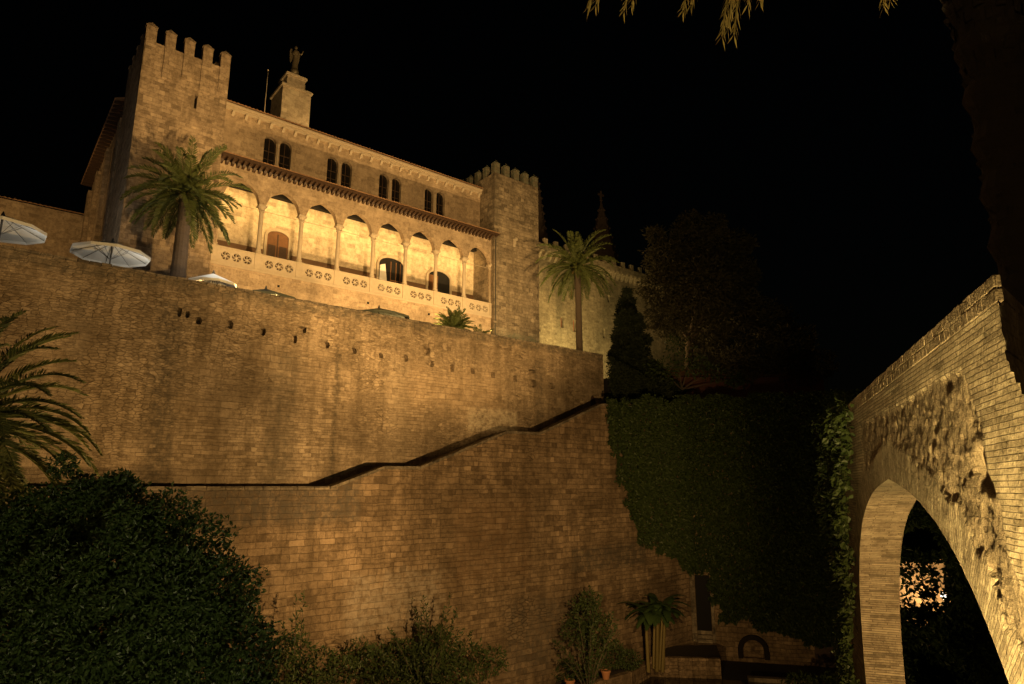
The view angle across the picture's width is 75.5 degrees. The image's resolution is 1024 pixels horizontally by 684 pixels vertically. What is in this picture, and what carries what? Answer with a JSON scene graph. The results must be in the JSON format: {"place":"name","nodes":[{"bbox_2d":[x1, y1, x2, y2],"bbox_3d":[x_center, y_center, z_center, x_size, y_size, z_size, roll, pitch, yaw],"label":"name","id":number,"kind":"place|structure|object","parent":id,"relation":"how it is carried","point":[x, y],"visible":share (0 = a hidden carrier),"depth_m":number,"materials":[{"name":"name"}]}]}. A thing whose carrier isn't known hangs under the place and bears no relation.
{"place":"outdoors","nodes":[
{"label":"outdoors","id":0,"kind":"place"},
{"bbox_2d":[0,0,1022,400],"label":"sky","id":1,"kind":"structure","parent":0,"point":[837,133],"materials":[{"name":"black"}]},
{"bbox_2d":[537,177,547,242],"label":"church pinnacle","id":2,"kind":"object","parent":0,"point":[542,229],"visible":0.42,"depth_m":134.21,"materials":[{"name":"stone"}]},
{"bbox_2d":[588,191,619,265],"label":"church spire","id":3,"kind":"structure","parent":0,"point":[601,224],"depth_m":145.63,"materials":[{"name":"stone"}]},
{"bbox_2d":[639,677,778,683],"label":"pond","id":4,"kind":"structure","parent":0,"point":[662,680],"depth_m":46.68,"materials":[{"name":"black liquid"}]},
{"bbox_2d":[707,515,967,680],"bbox_3d":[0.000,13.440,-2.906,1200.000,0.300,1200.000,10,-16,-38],"label":"ground","id":5,"kind":"structure","parent":0,"point":[736,670],"depth_m":49.83,"materials":[{"name":"soil"}]},
{"bbox_2d":[0,309,103,514],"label":"palm tree","id":6,"kind":"object","parent":5,"relation":"on","point":[11,475],"visible":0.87,"depth_m":18.59,"materials":[{"name":"green plant"}]},
{"bbox_2d":[0,451,295,683],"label":"broadleaf tree","id":7,"kind":"object","parent":5,"relation":"on","point":[157,596],"visible":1,"depth_m":14.25,"materials":[{"name":"green plant"}]},
{"bbox_2d":[0,245,603,486],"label":"rampart wall","id":8,"kind":"structure","parent":5,"relation":"on","point":[189,382],"depth_m":37.40,"materials":[{"name":"stone"}]},
{"bbox_2d":[591,395,595,405],"bbox_3d":[6.599,5.383,55.066,1.100,2.050,0.080,10,-16,-38],"label":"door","id":9,"kind":"structure","parent":8,"relation":"in","point":[593,402],"depth_m":55.27,"materials":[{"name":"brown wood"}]},
{"bbox_2d":[1,403,693,683],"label":"stair wall","id":10,"kind":"structure","parent":5,"relation":"on","point":[512,542],"depth_m":41.23,"materials":[{"name":"stone"}]},
{"bbox_2d":[556,659,645,683],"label":"planting bed","id":11,"kind":"object","parent":5,"relation":"on","point":[615,671],"visible":0.13,"depth_m":45.61,"materials":[{"name":"soil"}]},
{"bbox_2d":[552,585,619,683],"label":"shrub","id":12,"kind":"object","parent":11,"relation":"on","point":[585,630],"visible":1,"depth_m":42.90,"materials":[{"name":"green plant"}]},
{"bbox_2d":[552,639,643,682],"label":"bush","id":13,"kind":"object","parent":11,"relation":"on","point":[621,662],"visible":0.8,"depth_m":45.65,"materials":[{"name":"green plant"}]},
{"bbox_2d":[617,592,690,672],"bbox_3d":[10.350,20.716,47.339,4.819,5.137,4.419,9,-15,-37],"label":"banana plant","id":14,"kind":"object","parent":11,"relation":"on","point":[655,611],"visible":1,"depth_m":46.76,"materials":[{"name":"green plant"}]},
{"bbox_2d":[650,645,721,675],"bbox_3d":[13.093,24.022,49.874,5.886,1.280,3.993,0,-12,0],"label":"planting bed","id":15,"kind":"object","parent":5,"relation":"on","point":[705,651],"visible":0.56,"depth_m":49.93,"materials":[{"name":"soil"}]},
{"bbox_2d":[586,656,835,683],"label":"pond edging","id":16,"kind":"object","parent":5,"relation":"on","point":[693,667],"visible":0.73,"depth_m":47.53,"materials":[{"name":"stone"}]},
{"bbox_2d":[564,674,574,683],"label":"plant pot","id":17,"kind":"object","parent":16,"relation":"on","point":[567,680],"visible":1,"depth_m":41.74,"materials":[{"name":"ceramic"}]},
{"bbox_2d":[601,664,610,679],"bbox_3d":[6.243,21.920,44.003,0.680,0.948,0.663,0,-12,0],"label":"plant pot","id":18,"kind":"object","parent":16,"relation":"on","point":[605,673],"visible":1,"depth_m":43.78,"materials":[{"name":"ceramic"}]},
{"bbox_2d":[687,392,846,667],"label":"garden wall","id":19,"kind":"structure","parent":5,"relation":"on","point":[742,641],"depth_m":52.48,"materials":[{"name":"stone"}]},
{"bbox_2d":[605,388,858,648],"bbox_3d":[17.459,13.798,52.774,21.449,20.245,6.202,1,-12,-6],"label":"ivy","id":20,"kind":"object","parent":19,"relation":"attached to","point":[682,498],"visible":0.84,"depth_m":53.44,"materials":[{"name":"green plant"}]},
{"bbox_2d":[583,0,1023,305],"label":"palm tree","id":21,"kind":"object","parent":5,"relation":"on","point":[987,36],"visible":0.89,"depth_m":9.99,"materials":[{"name":"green plant"}]},
{"bbox_2d":[901,500,931,553],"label":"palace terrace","id":22,"kind":"structure","parent":5,"relation":"on","point":[917,538],"depth_m":110.27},
{"bbox_2d":[0,211,46,244],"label":"parasol","id":23,"kind":"object","parent":22,"relation":"on","point":[14,231],"visible":0.85,"depth_m":34.69,"materials":[{"name":"fabric"}]},
{"bbox_2d":[0,196,83,258],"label":"boundary wall","id":24,"kind":"structure","parent":22,"relation":"on","point":[62,229],"depth_m":64.51,"materials":[{"name":"stone"}]},
{"bbox_2d":[77,97,124,261],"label":"palace side wing","id":25,"kind":"structure","parent":22,"relation":"on","point":[98,177],"depth_m":57.14,"materials":[{"name":"beige stone"}]},
{"bbox_2d":[70,238,150,267],"bbox_3d":[-22.169,-3.957,36.355,3.709,3.700,3.900,10,-16,-38],"label":"parasol","id":26,"kind":"object","parent":22,"relation":"on","point":[112,252],"visible":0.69,"depth_m":37.09,"materials":[{"name":"fabric"}]},
{"bbox_2d":[105,22,231,278],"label":"battlement tower","id":27,"kind":"structure","parent":22,"relation":"on","point":[173,99],"depth_m":47.75,"materials":[{"name":"stone"}]},
{"bbox_2d":[120,134,250,277],"bbox_3d":[-20.195,-6.997,40.822,7.296,11.538,7.272,10,-16,-38],"label":"palm tree","id":28,"kind":"object","parent":22,"relation":"on","point":[187,203],"visible":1,"depth_m":40.47,"materials":[{"name":"green plant"}]},
{"bbox_2d":[188,270,238,287],"bbox_3d":[-18.047,-2.877,39.692,2.853,3.000,3.000,10,-16,-38],"label":"parasol","id":29,"kind":"object","parent":22,"relation":"on","point":[213,277],"visible":0.44,"depth_m":39.16,"materials":[{"name":"fabric"}]},
{"bbox_2d":[253,286,295,298],"bbox_3d":[-15.655,-2.264,41.820,3.994,2.700,4.200,10,-16,-38],"label":"parasol","id":30,"kind":"object","parent":22,"relation":"on","point":[268,291],"visible":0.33,"depth_m":40.48,"materials":[{"name":"fabric"}]},
{"bbox_2d":[209,71,499,333],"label":"palace","id":31,"kind":"structure","parent":22,"relation":"on","point":[323,217],"depth_m":58.09,"materials":[{"name":"stone"}]},
{"bbox_2d":[264,69,268,111],"bbox_3d":[-21.576,-21.614,57.962,0.296,5.150,0.296,4,-13,-16],"label":"flagpole","id":32,"kind":"object","parent":31,"relation":"on","point":[266,92],"visible":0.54,"depth_m":58.01,"materials":[{"name":"metal"}]},
{"bbox_2d":[263,138,274,164],"bbox_3d":[-20.463,-15.932,55.496,1.120,2.800,0.120,10,-16,-38],"label":"window","id":33,"kind":"structure","parent":31,"relation":"in","point":[269,146],"depth_m":55.54,"materials":[{"name":"black glass"}]},
{"bbox_2d":[265,231,288,269],"bbox_3d":[-19.630,-6.954,55.023,1.800,4.650,0.090,10,-16,-38],"label":"loggia door","id":34,"kind":"structure","parent":31,"relation":"in","point":[272,236],"depth_m":55.24,"materials":[{"name":"brown wood"}]},
{"bbox_2d":[267,235,286,270],"bbox_3d":[-19.582,-6.853,54.949,1.570,4.380,0.049,10,-16,-38],"label":"door panel","id":35,"kind":"structure","parent":31,"relation":"in","point":[271,248],"depth_m":55.04,"materials":[{"name":"brown wood"}]},
{"bbox_2d":[279,143,289,168],"bbox_3d":[-19.437,-15.755,56.317,1.120,2.800,0.120,10,-16,-38],"label":"window","id":36,"kind":"structure","parent":31,"relation":"in","point":[284,156],"depth_m":56.36,"materials":[{"name":"black glass"}]},
{"bbox_2d":[290,46,303,74],"bbox_3d":[-20.790,-27.044,63.609,1.144,3.150,0.858,10,-16,-38],"label":"angel statue","id":37,"kind":"object","parent":31,"relation":"on","point":[295,54],"visible":0.98,"depth_m":63.48,"materials":[{"name":"brown stone"}]},
{"bbox_2d":[326,159,335,182],"bbox_3d":[-16.159,-15.190,58.930,1.120,2.800,0.120,10,-16,-38],"label":"window","id":38,"kind":"structure","parent":31,"relation":"in","point":[331,164],"depth_m":58.97,"materials":[{"name":"black glass"}]},
{"bbox_2d":[341,163,349,186],"bbox_3d":[-15.113,-15.009,59.764,1.120,2.800,0.120,10,-16,-38],"label":"window","id":39,"kind":"structure","parent":31,"relation":"in","point":[345,173],"depth_m":59.82,"materials":[{"name":"black glass"}]},
{"bbox_2d":[379,175,386,198],"bbox_3d":[-12.209,-14.510,62.075,1.120,2.800,0.120,10,-16,-38],"label":"window","id":40,"kind":"structure","parent":31,"relation":"in","point":[382,179],"depth_m":62.14,"materials":[{"name":"black glass"}]},
{"bbox_2d":[378,258,402,294],"bbox_3d":[-11.319,-5.546,61.654,2.650,4.700,0.090,10,-16,-38],"label":"loggia door","id":41,"kind":"structure","parent":31,"relation":"in","point":[386,261],"depth_m":61.96,"materials":[{"name":"brown wood"}]},
{"bbox_2d":[389,263,401,293],"bbox_3d":[-10.845,-5.324,61.901,1.350,4.330,0.058,10,-16,-38],"label":"door leaf","id":42,"kind":"structure","parent":31,"relation":"in","point":[395,281],"depth_m":61.96,"materials":[{"name":"brown wood"}]},
{"bbox_2d":[391,179,399,202],"bbox_3d":[-11.166,-14.331,62.902,1.120,2.800,0.120,10,-16,-38],"label":"window","id":43,"kind":"structure","parent":31,"relation":"in","point":[395,184],"depth_m":62.99,"materials":[{"name":"black glass"}]},
{"bbox_2d":[424,190,431,211],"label":"window","id":44,"kind":"structure","parent":31,"relation":"in","point":[427,205],"depth_m":65.20,"materials":[{"name":"black glass"}]},
{"bbox_2d":[428,274,437,300],"bbox_3d":[-7.706,-4.612,64.366,1.050,3.980,0.058,10,-16,-38],"label":"door leaf","id":45,"kind":"structure","parent":31,"relation":"in","point":[430,285],"depth_m":64.46,"materials":[{"name":"brown wood"}]},
{"bbox_2d":[429,271,449,303],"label":"loggia door","id":46,"kind":"structure","parent":31,"relation":"in","point":[443,280],"depth_m":65.37,"materials":[{"name":"brown wood"}]},
{"bbox_2d":[436,193,442,215],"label":"window","id":47,"kind":"structure","parent":31,"relation":"in","point":[439,199],"depth_m":66.06,"materials":[{"name":"black glass"}]},
{"bbox_2d":[363,305,409,318],"bbox_3d":[-9.456,-1.244,46.772,4.375,2.800,4.600,10,-16,-38],"label":"parasol","id":48,"kind":"object","parent":22,"relation":"on","point":[378,310],"visible":0.34,"depth_m":45.81,"materials":[{"name":"fabric"}]},
{"bbox_2d":[433,306,492,332],"bbox_3d":[-3.608,-0.866,49.365,3.518,3.181,5.481,-8,-14,31],"label":"fan plant","id":49,"kind":"object","parent":22,"relation":"on","point":[454,318],"visible":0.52,"depth_m":48.31,"materials":[{"name":"green plant"}]},
{"bbox_2d":[462,160,540,342],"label":"battlement tower","id":50,"kind":"structure","parent":22,"relation":"on","point":[508,209],"depth_m":67.63,"materials":[{"name":"stone"}]},
{"bbox_2d":[535,229,618,350],"bbox_3d":[5.969,-4.031,58.117,7.274,13.043,7.193,10,-16,-38],"label":"palm tree","id":51,"kind":"object","parent":22,"relation":"on","point":[577,268],"visible":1,"depth_m":58.19,"materials":[{"name":"green plant"}]},
{"bbox_2d":[539,238,729,378],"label":"palace far wing","id":52,"kind":"structure","parent":22,"relation":"on","point":[557,321],"depth_m":78.74,"materials":[{"name":"beige stone"}]},
{"bbox_2d":[832,274,1023,683],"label":"stone arch","id":53,"kind":"structure","parent":5,"relation":"on","point":[937,422],"depth_m":8.99,"materials":[{"name":"beige stone"}]},
{"bbox_2d":[811,394,859,683],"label":"ivy","id":54,"kind":"object","parent":53,"relation":"attached to","point":[830,429],"visible":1,"depth_m":19.55,"materials":[{"name":"green plant"}]},
{"bbox_2d":[900,502,1008,683],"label":"garden tree","id":55,"kind":"object","parent":5,"relation":"on","point":[950,653],"visible":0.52,"depth_m":41.46,"materials":[{"name":"green plant"}]},
{"bbox_2d":[900,556,950,645],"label":"lit house","id":56,"kind":"structure","parent":0,"point":[939,599],"depth_m":55.96,"materials":[{"name":"stone"}]},
{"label":"upper garden ground","id":57,"kind":"structure","parent":0,"visible":0},
{"bbox_2d":[604,356,657,403],"bbox_3d":[7.994,4.569,60.538,6.386,4.989,8.699,10,-16,-38],"label":"hedge","id":58,"kind":"object","parent":57,"relation":"on","point":[627,388],"visible":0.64,"depth_m":56.75,"materials":[{"name":"green plant"}]},
{"bbox_2d":[606,286,686,402],"bbox_3d":[11.928,1.137,62.464,8.008,12.244,7.806,5,-13,-23],"label":"cypress tree","id":59,"kind":"object","parent":57,"relation":"on","point":[629,339],"visible":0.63,"depth_m":60.56,"materials":[{"name":"green plant"}]},
{"bbox_2d":[643,333,749,394],"bbox_3d":[17.093,2.736,60.858,10.542,8.451,6.023,0,-12,0],"label":"leafy tree","id":60,"kind":"object","parent":57,"relation":"on","point":[710,365],"visible":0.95,"depth_m":60.61,"materials":[{"name":"green plant"}]},
{"bbox_2d":[632,208,768,376],"bbox_3d":[18.818,-2.961,65.190,12.934,21.447,11.035,9,-15,-35],"label":"leafy tree","id":61,"kind":"object","parent":57,"relation":"on","point":[715,312],"visible":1,"depth_m":65.00,"materials":[{"name":"green plant"}]},
{"bbox_2d":[668,369,824,399],"bbox_3d":[22.750,5.338,65.859,15.100,5.400,5.600,0,-12,0],"label":"hedge","id":62,"kind":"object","parent":57,"relation":"on","point":[766,384],"depth_m":63.55,"materials":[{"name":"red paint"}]},
{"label":"garden path","id":63,"kind":"structure","parent":0,"visible":0},
{"bbox_2d":[257,589,360,683],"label":"shrub","id":64,"kind":"object","parent":63,"relation":"on","point":[296,672],"visible":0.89,"depth_m":30.59,"materials":[{"name":"green plant"}]},
{"bbox_2d":[340,592,510,683],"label":"shrub","id":65,"kind":"object","parent":63,"relation":"on","point":[424,650],"visible":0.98,"depth_m":35.81,"materials":[{"name":"green plant"}]}
]}

